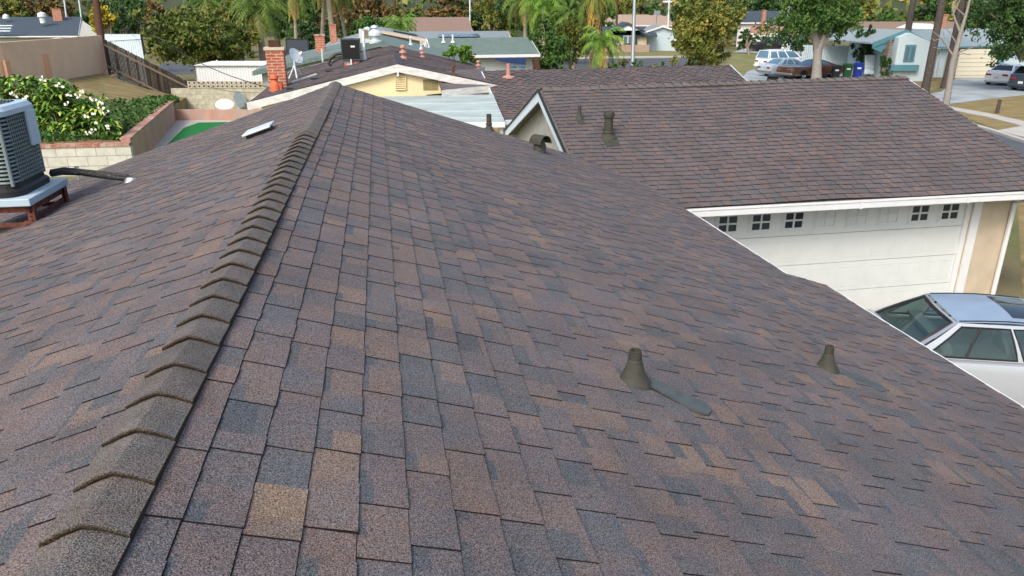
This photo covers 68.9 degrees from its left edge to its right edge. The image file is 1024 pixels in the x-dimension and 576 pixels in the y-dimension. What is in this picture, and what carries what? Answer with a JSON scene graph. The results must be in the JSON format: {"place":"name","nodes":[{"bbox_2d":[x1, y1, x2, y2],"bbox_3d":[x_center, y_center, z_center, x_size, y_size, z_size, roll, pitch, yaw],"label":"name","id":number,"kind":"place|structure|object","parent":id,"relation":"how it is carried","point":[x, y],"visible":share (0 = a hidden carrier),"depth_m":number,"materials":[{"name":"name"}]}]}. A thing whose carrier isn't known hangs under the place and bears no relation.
{"place":"outdoors","nodes":[
{"label":"outdoors","id":0,"kind":"place"},
{"bbox_2d":[2,73,187,144],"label":"bank","id":1,"kind":"structure","parent":0,"point":[102,83],"depth_m":38.43,"materials":[{"name":"brown soil"}]},
{"bbox_2d":[0,35,108,85],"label":"boundary wall","id":2,"kind":"structure","parent":1,"relation":"on","point":[69,57],"depth_m":38.12,"materials":[{"name":"beige paint"}]},
{"bbox_2d":[39,94,179,142],"bbox_3d":[-19.735,-7.500,31.524,8.695,1.300,15.924,-6,21,-14],"label":"ground cover","id":3,"kind":"object","parent":1,"relation":"on","point":[155,102],"visible":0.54,"depth_m":30.70,"materials":[{"name":"green plant"}]},
{"bbox_2d":[153,120,232,149],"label":"terrace","id":4,"kind":"structure","parent":0,"point":[176,128],"depth_m":35.57,"materials":[{"name":"concrete"}]},
{"bbox_2d":[119,101,175,156],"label":"retaining wall","id":5,"kind":"structure","parent":4,"relation":"on","point":[147,134],"depth_m":30.24,"materials":[{"name":"pink paint"}]},
{"bbox_2d":[167,122,227,144],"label":"artificial turf","id":6,"kind":"structure","parent":4,"relation":"on","point":[190,130],"depth_m":34.90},
{"bbox_2d":[175,109,261,119],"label":"wall","id":7,"kind":"structure","parent":4,"relation":"on","point":[207,114],"depth_m":37.82,"materials":[{"name":"pink paint"}]},
{"bbox_2d":[325,24,426,45],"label":"cream gabled house","id":8,"kind":"structure","parent":0,"point":[403,35],"depth_m":55.14,"materials":[{"name":"beige paint"}]},
{"bbox_2d":[160,58,697,73],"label":"road","id":9,"kind":"structure","parent":0,"point":[180,68],"depth_m":75.40,"materials":[{"name":"asphalt"}]},
{"bbox_2d":[426,34,539,70],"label":"green roofed house","id":10,"kind":"structure","parent":0,"point":[500,53],"depth_m":49.52,"materials":[{"name":"white paint"}]},
{"bbox_2d":[0,0,996,36],"bbox_3d":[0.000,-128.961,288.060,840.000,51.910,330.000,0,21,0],"label":"hills","id":11,"kind":"structure","parent":0,"point":[169,4],"depth_m":177.93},
{"bbox_2d":[50,37,1022,298],"bbox_3d":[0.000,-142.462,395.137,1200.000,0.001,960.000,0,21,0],"label":"ground","id":12,"kind":"structure","parent":0,"point":[1010,281],"depth_m":19.17,"materials":[{"name":"concrete"}]},
{"bbox_2d":[0,0,31,16],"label":"distant tree","id":13,"kind":"object","parent":12,"relation":"on","point":[10,7],"visible":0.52,"depth_m":94.93,"materials":[{"name":"green plant"}]},
{"bbox_2d":[0,9,104,41],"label":"slate roofed house","id":14,"kind":"structure","parent":12,"relation":"on","point":[42,25],"depth_m":78.56,"materials":[{"name":"white paint"}]},
{"bbox_2d":[0,73,122,141],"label":"flowering shrub","id":15,"kind":"object","parent":12,"relation":"on","point":[59,106],"visible":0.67,"depth_m":26.18,"materials":[{"name":"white plant"}]},
{"bbox_2d":[44,0,79,16],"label":"distant tree","id":16,"kind":"object","parent":12,"relation":"on","point":[69,11],"visible":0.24,"depth_m":101.87,"materials":[{"name":"green plant"}]},
{"bbox_2d":[40,141,133,176],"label":"block wall","id":17,"kind":"structure","parent":12,"relation":"on","point":[94,155],"depth_m":25.18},
{"bbox_2d":[92,0,109,74],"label":"utility pole","id":18,"kind":"object","parent":12,"relation":"on","point":[98,18],"visible":0.23,"depth_m":45.12,"materials":[{"name":"brown wood"}]},
{"bbox_2d":[88,5,119,35],"bbox_3d":[-33.892,-20.731,62.786,2.447,5.830,2.351,-7,22,-19],"label":"yellow tree","id":19,"kind":"object","parent":12,"relation":"on","point":[107,18],"visible":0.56,"depth_m":61.71,"materials":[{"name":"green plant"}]},
{"bbox_2d":[99,0,146,33],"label":"distant tree","id":20,"kind":"object","parent":12,"relation":"on","point":[128,4],"visible":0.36,"depth_m":86.95,"materials":[{"name":"green plant"}]},
{"bbox_2d":[105,34,145,85],"bbox_3d":[-26.108,-15.410,50.618,2.363,3.411,0.090,0,21,-1],"label":"panel fence","id":21,"kind":"object","parent":12,"relation":"on","point":[130,43],"visible":0.34,"depth_m":50.22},
{"bbox_2d":[110,9,140,33],"bbox_3d":[-32.423,-20.824,63.490,1.630,5.511,2.598,7,22,18],"label":"tree","id":22,"kind":"object","parent":12,"relation":"on","point":[126,23],"visible":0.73,"depth_m":62.59,"materials":[{"name":"green plant"}]},
{"bbox_2d":[103,39,187,94],"bbox_3d":[-21.103,-11.984,43.486,4.926,4.728,0.232,3,21,7],"label":"wooden fence","id":23,"kind":"object","parent":12,"relation":"on","point":[118,70],"visible":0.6,"depth_m":43.29,"materials":[{"name":"brown wood"}]},
{"bbox_2d":[141,0,178,45],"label":"distant tree","id":24,"kind":"object","parent":12,"relation":"on","point":[150,5],"visible":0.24,"depth_m":82.40,"materials":[{"name":"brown plant"}]},
{"bbox_2d":[124,5,253,80],"bbox_3d":[-22.874,-17.506,54.245,9.317,5.790,7.660,0,21,0],"label":"tree","id":25,"kind":"object","parent":12,"relation":"on","point":[202,39],"visible":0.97,"depth_m":52.58,"materials":[{"name":"green plant"}]},
{"bbox_2d":[182,0,227,18],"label":"palm tree","id":26,"kind":"object","parent":12,"relation":"on","point":[204,3],"visible":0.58,"depth_m":68.10,"materials":[{"name":"green plant"}]},
{"bbox_2d":[171,81,262,108],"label":"block wall","id":27,"kind":"structure","parent":12,"relation":"on","point":[196,95],"depth_m":41.57,"materials":[{"name":"beige concrete"}]},
{"bbox_2d":[194,60,265,80],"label":"garden shed","id":28,"kind":"structure","parent":12,"relation":"on","point":[242,70],"depth_m":46.89,"materials":[{"name":"white paint"}]},
{"bbox_2d":[223,18,261,60],"bbox_3d":[-21.476,-18.487,58.121,3.752,4.905,2.801,-14,25,-33],"label":"olive tree","id":29,"kind":"object","parent":12,"relation":"on","point":[253,35],"visible":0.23,"depth_m":57.94,"materials":[{"name":"green plant"}]},
{"bbox_2d":[220,0,269,57],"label":"distant tree","id":30,"kind":"object","parent":12,"relation":"on","point":[229,2],"visible":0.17,"depth_m":82.98,"materials":[{"name":"green plant"}]},
{"bbox_2d":[227,0,289,60],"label":"palm tree","id":31,"kind":"object","parent":12,"relation":"on","point":[258,8],"visible":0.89,"depth_m":58.63,"materials":[{"name":"green plant"}]},
{"bbox_2d":[267,0,314,39],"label":"distant tree","id":32,"kind":"object","parent":12,"relation":"on","point":[289,24],"visible":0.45,"depth_m":91.06,"materials":[{"name":"green plant"}]},
{"bbox_2d":[273,0,314,38],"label":"palm tree","id":33,"kind":"object","parent":12,"relation":"on","point":[292,6],"visible":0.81,"depth_m":64.84,"materials":[{"name":"green plant"}]},
{"bbox_2d":[285,39,308,53],"bbox_3d":[-13.800,-14.338,48.474,1.243,3.509,0.921,-14,25,-33],"label":"basketball hoop","id":34,"kind":"object","parent":12,"relation":"on","point":[299,45],"visible":0.48,"depth_m":47.96,"materials":[{"name":"grey"}]},
{"bbox_2d":[288,0,343,28],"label":"distant tree","id":35,"kind":"object","parent":12,"relation":"on","point":[315,13],"visible":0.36,"depth_m":96.36,"materials":[{"name":"green plant"}]},
{"bbox_2d":[290,22,343,49],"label":"shrub","id":36,"kind":"object","parent":12,"relation":"on","point":[305,29],"visible":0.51,"depth_m":78.66,"materials":[{"name":"green plant"}]},
{"bbox_2d":[308,0,347,33],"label":"palm tree","id":37,"kind":"object","parent":12,"relation":"on","point":[323,7],"visible":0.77,"depth_m":68.78,"materials":[{"name":"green plant"}]},
{"bbox_2d":[318,0,358,36],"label":"palm tree","id":38,"kind":"object","parent":12,"relation":"on","point":[342,18],"visible":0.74,"depth_m":70.72,"materials":[{"name":"green plant"}]},
{"bbox_2d":[316,0,370,37],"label":"distant tree","id":39,"kind":"object","parent":12,"relation":"on","point":[352,15],"visible":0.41,"depth_m":91.01,"materials":[{"name":"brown plant"}]},
{"bbox_2d":[338,14,389,35],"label":"shrub","id":40,"kind":"object","parent":12,"relation":"on","point":[367,21],"visible":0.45,"depth_m":82.52,"materials":[{"name":"green plant"}]},
{"bbox_2d":[252,34,484,89],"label":"grey green house","id":41,"kind":"structure","parent":12,"relation":"on","point":[321,53],"depth_m":38.94,"materials":[{"name":"paint"}]},
{"bbox_2d":[359,29,381,43],"bbox_3d":[-7.193,-12.624,37.819,1.466,0.950,0.728,13,24,30],"label":"evaporative cooler","id":42,"kind":"object","parent":41,"relation":"on","point":[375,34],"visible":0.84,"depth_m":37.45,"materials":[{"name":"metal"}]},
{"bbox_2d":[345,0,391,20],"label":"distant tree","id":43,"kind":"object","parent":12,"relation":"on","point":[385,11],"visible":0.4,"depth_m":102.64,"materials":[{"name":"brown plant"}]},
{"bbox_2d":[247,31,498,132],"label":"yellow house","id":44,"kind":"structure","parent":12,"relation":"on","point":[390,70],"depth_m":22.61,"materials":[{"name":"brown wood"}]},
{"bbox_2d":[288,48,303,78],"bbox_3d":[-7.599,-7.960,26.466,0.478,1.029,0.709,10,23,25],"label":"satellite dish","id":45,"kind":"object","parent":44,"relation":"attached to","point":[296,55],"visible":1,"depth_m":26.46,"materials":[{"name":"metal"}]},
{"bbox_2d":[327,38,361,66],"bbox_3d":[-6.006,-8.270,26.710,1.212,1.235,0.742,-3,21,-9],"label":"rooftop condenser","id":46,"kind":"object","parent":44,"relation":"on","point":[350,53],"visible":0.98,"depth_m":26.44,"materials":[{"name":"black"}]},
{"bbox_2d":[379,94,504,133],"bbox_3d":[-2.306,-3.794,21.042,4.257,2.927,2.930,0,21,0],"label":"patio cover","id":47,"kind":"object","parent":44,"relation":"attached to","point":[473,109],"visible":0.33,"depth_m":20.76,"materials":[{"name":"metal"}]},
{"bbox_2d":[378,13,417,31],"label":"shrub","id":48,"kind":"object","parent":12,"relation":"on","point":[402,23],"visible":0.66,"depth_m":74.65,"materials":[{"name":"green plant"}]},
{"bbox_2d":[380,17,472,31],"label":"brown house","id":49,"kind":"structure","parent":12,"relation":"on","point":[443,24],"depth_m":94.15,"materials":[{"name":"beige paint"}]},
{"bbox_2d":[423,0,473,16],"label":"distant tree","id":50,"kind":"object","parent":12,"relation":"on","point":[444,11],"visible":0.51,"depth_m":110.19,"materials":[{"name":"brown plant"}]},
{"bbox_2d":[441,44,472,63],"bbox_3d":[-2.267,-8.178,31.659,1.312,4.183,1.071,0,21,0],"label":"bush","id":51,"kind":"object","parent":12,"relation":"on","point":[464,51],"visible":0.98,"depth_m":30.85,"materials":[{"name":"green plant"}]},
{"bbox_2d":[410,31,509,37],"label":"solar roof house","id":52,"kind":"structure","parent":12,"relation":"on","point":[466,34],"depth_m":68.00,"materials":[{"name":"white paint"}]},
{"bbox_2d":[465,2,495,30],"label":"distant tree","id":53,"kind":"object","parent":12,"relation":"on","point":[474,15],"visible":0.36,"depth_m":102.41,"materials":[{"name":"green plant"}]},
{"bbox_2d":[470,0,512,30],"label":"tree","id":54,"kind":"object","parent":12,"relation":"on","point":[489,16],"visible":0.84,"depth_m":73.53,"materials":[{"name":"green plant"}]},
{"bbox_2d":[0,0,1015,36],"bbox_3d":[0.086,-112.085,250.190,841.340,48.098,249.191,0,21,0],"label":"woodland","id":55,"kind":"object","parent":12,"relation":"on","point":[877,11],"visible":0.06,"depth_m":156.34,"materials":[{"name":"green plant"}]},
{"bbox_2d":[0,75,1023,575],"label":"house","id":56,"kind":"structure","parent":12,"relation":"on","point":[334,329],"depth_m":3.74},
{"bbox_2d":[0,186,69,227],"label":"equipment stand","id":57,"kind":"object","parent":56,"relation":"on","point":[33,215],"visible":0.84,"depth_m":7.53,"materials":[{"name":"wood"}]},
{"bbox_2d":[0,99,67,206],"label":"air conditioner","id":58,"kind":"object","parent":57,"relation":"on","point":[25,180],"visible":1,"depth_m":7.57,"materials":[{"name":"grey metal"}]},
{"bbox_2d":[49,166,135,182],"bbox_3d":[-5.395,-1.342,9.152,0.740,0.678,3.256,-16,26,-37],"label":"pipe","id":59,"kind":"object","parent":56,"relation":"on","point":[78,173],"visible":0.84,"depth_m":8.10,"materials":[{"name":"black"}]},
{"bbox_2d":[713,203,965,309],"bbox_3d":[5.753,-0.458,13.323,4.917,2.190,0.058,-4,21,-10],"label":"garage door","id":60,"kind":"structure","parent":56,"relation":"in","point":[876,258],"depth_m":13.33,"materials":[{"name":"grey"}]},
{"bbox_2d":[501,0,548,36],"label":"palm tree","id":61,"kind":"object","parent":12,"relation":"on","point":[517,7],"visible":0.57,"depth_m":62.45,"materials":[{"name":"green plant"}]},
{"bbox_2d":[494,0,586,64],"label":"tree","id":62,"kind":"object","parent":12,"relation":"on","point":[498,9],"visible":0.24,"depth_m":71.84,"materials":[{"name":"green plant"}]},
{"bbox_2d":[518,0,567,57],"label":"palm tree","id":63,"kind":"object","parent":12,"relation":"on","point":[546,7],"visible":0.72,"depth_m":58.48,"materials":[{"name":"green plant"}]},
{"bbox_2d":[528,14,572,69],"bbox_3d":[2.498,-16.418,52.191,3.904,5.194,2.696,7,22,19],"label":"tree","id":64,"kind":"object","parent":12,"relation":"on","point":[552,52],"visible":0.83,"depth_m":51.55,"materials":[{"name":"green plant"}]},
{"bbox_2d":[553,14,584,68],"bbox_3d":[3.990,-17.205,54.259,2.836,5.216,2.568,0,21,0],"label":"tree","id":65,"kind":"object","parent":12,"relation":"on","point":[570,31],"visible":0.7,"depth_m":53.37,"materials":[{"name":"green plant"}]},
{"bbox_2d":[549,3,589,68],"bbox_3d":[4.780,-18.899,57.666,4.056,6.196,3.728,0,21,0],"label":"palm tree","id":66,"kind":"object","parent":12,"relation":"on","point":[571,11],"visible":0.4,"depth_m":56.68,"materials":[{"name":"green plant"}]},
{"bbox_2d":[563,0,623,68],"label":"palm tree","id":67,"kind":"object","parent":12,"relation":"on","point":[595,12],"visible":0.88,"depth_m":55.63,"materials":[{"name":"green plant"}]},
{"bbox_2d":[580,26,624,68],"bbox_3d":[6.488,-16.650,54.136,3.554,4.463,3.328,18,27,40],"label":"palm tree","id":68,"kind":"object","parent":12,"relation":"on","point":[601,45],"visible":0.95,"depth_m":53.47,"materials":[{"name":"green plant"}]},
{"bbox_2d":[598,22,656,51],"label":"cream bungalow","id":69,"kind":"object","parent":12,"relation":"on","point":[641,36],"visible":0.53,"depth_m":96.71,"materials":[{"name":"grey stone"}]},
{"bbox_2d":[612,0,646,14],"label":"distant tree","id":70,"kind":"object","parent":12,"relation":"on","point":[624,9],"visible":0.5,"depth_m":133.74,"materials":[{"name":"green plant"}]},
{"bbox_2d":[631,0,635,65],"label":"street light","id":71,"kind":"object","parent":12,"relation":"on","point":[633,32],"visible":0.86,"depth_m":73.52,"materials":[{"name":"grey"}]},
{"bbox_2d":[605,15,673,27],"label":"house","id":72,"kind":"structure","parent":12,"relation":"on","point":[644,20],"depth_m":127.81,"materials":[{"name":"pink paint"}]},
{"bbox_2d":[644,25,676,50],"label":"house","id":73,"kind":"structure","parent":12,"relation":"on","point":[661,41],"depth_m":98.98,"materials":[{"name":"white paint"}]},
{"bbox_2d":[674,0,731,38],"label":"distant tree","id":74,"kind":"object","parent":12,"relation":"on","point":[680,8],"visible":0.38,"depth_m":101.79,"materials":[{"name":"green plant"}]},
{"bbox_2d":[668,0,749,65],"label":"tree","id":75,"kind":"object","parent":12,"relation":"on","point":[694,38],"visible":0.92,"depth_m":45.47,"materials":[{"name":"green plant"}]},
{"bbox_2d":[736,10,779,46],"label":"house","id":76,"kind":"structure","parent":12,"relation":"on","point":[753,17],"depth_m":109.47,"materials":[{"name":"grey stone"}]},
{"bbox_2d":[741,0,788,17],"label":"distant tree","id":77,"kind":"object","parent":12,"relation":"on","point":[766,4],"visible":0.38,"depth_m":121.98,"materials":[{"name":"green plant"}]},
{"bbox_2d":[751,0,865,78],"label":"street tree","id":78,"kind":"object","parent":12,"relation":"on","point":[814,17],"visible":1,"depth_m":54.61,"materials":[{"name":"green plant"}]},
{"bbox_2d":[838,0,880,45],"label":"distant tree","id":79,"kind":"object","parent":12,"relation":"on","point":[870,6],"visible":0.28,"depth_m":92.72,"materials":[{"name":"green plant"}]},
{"bbox_2d":[853,22,953,29],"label":"house","id":80,"kind":"structure","parent":12,"relation":"on","point":[889,25],"depth_m":80.53,"materials":[{"name":"white paint"}]},
{"bbox_2d":[827,14,1023,80],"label":"teal trimmed house","id":81,"kind":"structure","parent":12,"relation":"on","point":[906,51],"depth_m":60.39,"materials":[{"name":"blue"}]},
{"bbox_2d":[863,54,875,74],"bbox_3d":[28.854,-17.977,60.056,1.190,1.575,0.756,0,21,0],"label":"door","id":82,"kind":"structure","parent":81,"relation":"attached to","point":[868,61],"depth_m":59.97,"materials":[{"name":"white plastic"}]},
{"bbox_2d":[954,49,996,77],"bbox_3d":[37.821,-18.221,60.757,3.957,2.332,0.110,0,21,0],"label":"garage door","id":83,"kind":"structure","parent":81,"relation":"in","point":[972,65],"depth_m":60.71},
{"bbox_2d":[906,0,972,21],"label":"distant tree","id":84,"kind":"object","parent":12,"relation":"on","point":[932,9],"visible":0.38,"depth_m":94.14,"materials":[{"name":"green plant"}]},
{"bbox_2d":[866,293,1023,405],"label":"parked car","id":85,"kind":"object","parent":12,"relation":"on","point":[979,336],"visible":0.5,"depth_m":10.12,"materials":[{"name":"silver metal"}]},
{"bbox_2d":[940,0,965,87],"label":"palm tree","id":86,"kind":"object","parent":12,"relation":"on","point":[961,6],"visible":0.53,"depth_m":52.71,"materials":[{"name":"brown plant"}]},
{"bbox_2d":[930,0,986,105],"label":"bare tree","id":87,"kind":"object","parent":12,"relation":"on","point":[948,88],"visible":0.98,"depth_m":42.04,"materials":[{"name":"grey wood"}]},
{"bbox_2d":[481,63,746,137],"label":"brown roofed house","id":88,"kind":"structure","parent":0,"point":[513,92],"depth_m":23.69,"materials":[{"name":"grey paint"}]},
{"bbox_2d":[578,51,708,56],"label":"lawn","id":89,"kind":"structure","parent":0,"point":[661,53],"depth_m":93.52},
{"bbox_2d":[725,52,757,74],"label":"lawn","id":90,"kind":"structure","parent":0,"point":[741,63],"depth_m":78.14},
{"bbox_2d":[737,28,761,53],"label":"tree","id":91,"kind":"object","parent":90,"relation":"on","point":[745,43],"visible":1,"depth_m":91.98,"materials":[{"name":"green plant"}]},
{"bbox_2d":[735,49,801,54],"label":"driveway","id":92,"kind":"structure","parent":0,"point":[743,51],"depth_m":97.75,"materials":[{"name":"concrete"}]},
{"bbox_2d":[749,36,782,51],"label":"parked jeep","id":93,"kind":"object","parent":92,"relation":"on","point":[759,45],"visible":0.61,"depth_m":97.58,"materials":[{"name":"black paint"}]},
{"bbox_2d":[743,60,862,80],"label":"driveway","id":94,"kind":"structure","parent":0,"point":[753,74],"depth_m":62.10,"materials":[{"name":"concrete"}]},
{"bbox_2d":[753,49,801,67],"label":"parked van","id":95,"kind":"object","parent":94,"relation":"on","point":[765,56],"visible":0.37,"depth_m":67.82,"materials":[{"name":"white paint"}]},
{"bbox_2d":[756,58,800,76],"bbox_3d":[23.204,-18.648,62.893,5.130,1.455,2.140,-8,22,-21],"label":"parked car","id":96,"kind":"object","parent":94,"relation":"on","point":[769,67],"visible":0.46,"depth_m":61.92,"materials":[{"name":"silver metal"}]},
{"bbox_2d":[775,59,842,78],"bbox_3d":[24.331,-17.924,60.962,5.730,1.455,2.180,-9,22,-23],"label":"parked car","id":97,"kind":"object","parent":94,"relation":"on","point":[802,69],"visible":0.65,"depth_m":60.05,"materials":[{"name":"brown paint"}]},
{"bbox_2d":[801,45,848,65],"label":"garage door","id":98,"kind":"structure","parent":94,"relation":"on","point":[825,54],"depth_m":65.41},
{"bbox_2d":[912,78,941,90],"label":"lawn","id":99,"kind":"structure","parent":0,"point":[935,83],"depth_m":56.41,"materials":[{"name":"beige plant"}]},
{"bbox_2d":[850,24,875,76],"bbox_3d":[29.459,-19.351,61.198,3.091,4.362,2.695,0,21,0],"label":"conifer shrub","id":100,"kind":"object","parent":99,"relation":"on","point":[865,49],"visible":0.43,"depth_m":60.63,"materials":[{"name":"green plant"}]},
{"bbox_2d":[921,0,946,92],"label":"palm tree","id":101,"kind":"object","parent":99,"relation":"on","point":[928,71],"visible":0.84,"depth_m":49.09,"materials":[{"name":"brown plant"}]},
{"bbox_2d":[932,78,1023,103],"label":"driveway","id":102,"kind":"structure","parent":0,"point":[967,89],"depth_m":50.94,"materials":[{"name":"concrete"}]},
{"bbox_2d":[983,63,1022,83],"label":"parked car","id":103,"kind":"object","parent":102,"relation":"on","point":[1004,72],"visible":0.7,"depth_m":54.63,"materials":[{"name":"white paint"}]},
{"bbox_2d":[1007,66,1023,89],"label":"parked suv","id":104,"kind":"object","parent":102,"relation":"on","point":[1016,80],"visible":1,"depth_m":51.11,"materials":[{"name":"grey metal"}]},
{"bbox_2d":[950,95,1023,124],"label":"front lawn","id":105,"kind":"structure","parent":0,"point":[1012,107],"depth_m":43.27,"materials":[{"name":"yellow plant"}]},
{"bbox_2d":[958,0,1023,70],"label":"tree","id":106,"kind":"object","parent":105,"relation":"on","point":[1007,16],"visible":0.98,"depth_m":49.49,"materials":[{"name":"green plant"}]},
{"bbox_2d":[950,106,1023,125],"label":"pavement","id":107,"kind":"structure","parent":0,"point":[1003,118],"depth_m":38.95,"materials":[{"name":"concrete"}]},
{"bbox_2d":[960,113,1017,129],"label":"verge","id":108,"kind":"structure","parent":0,"point":[998,125],"depth_m":37.18,"materials":[{"name":"beige plant"}]},
{"bbox_2d":[975,123,1023,154],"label":"road","id":109,"kind":"structure","parent":0,"point":[1016,146],"depth_m":31.44,"materials":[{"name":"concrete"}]},
{"bbox_2d":[1017,200,1023,298],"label":"lawn","id":110,"kind":"structure","parent":0,"point":[1021,219],"depth_m":18.65,"materials":[{"name":"green plant"}]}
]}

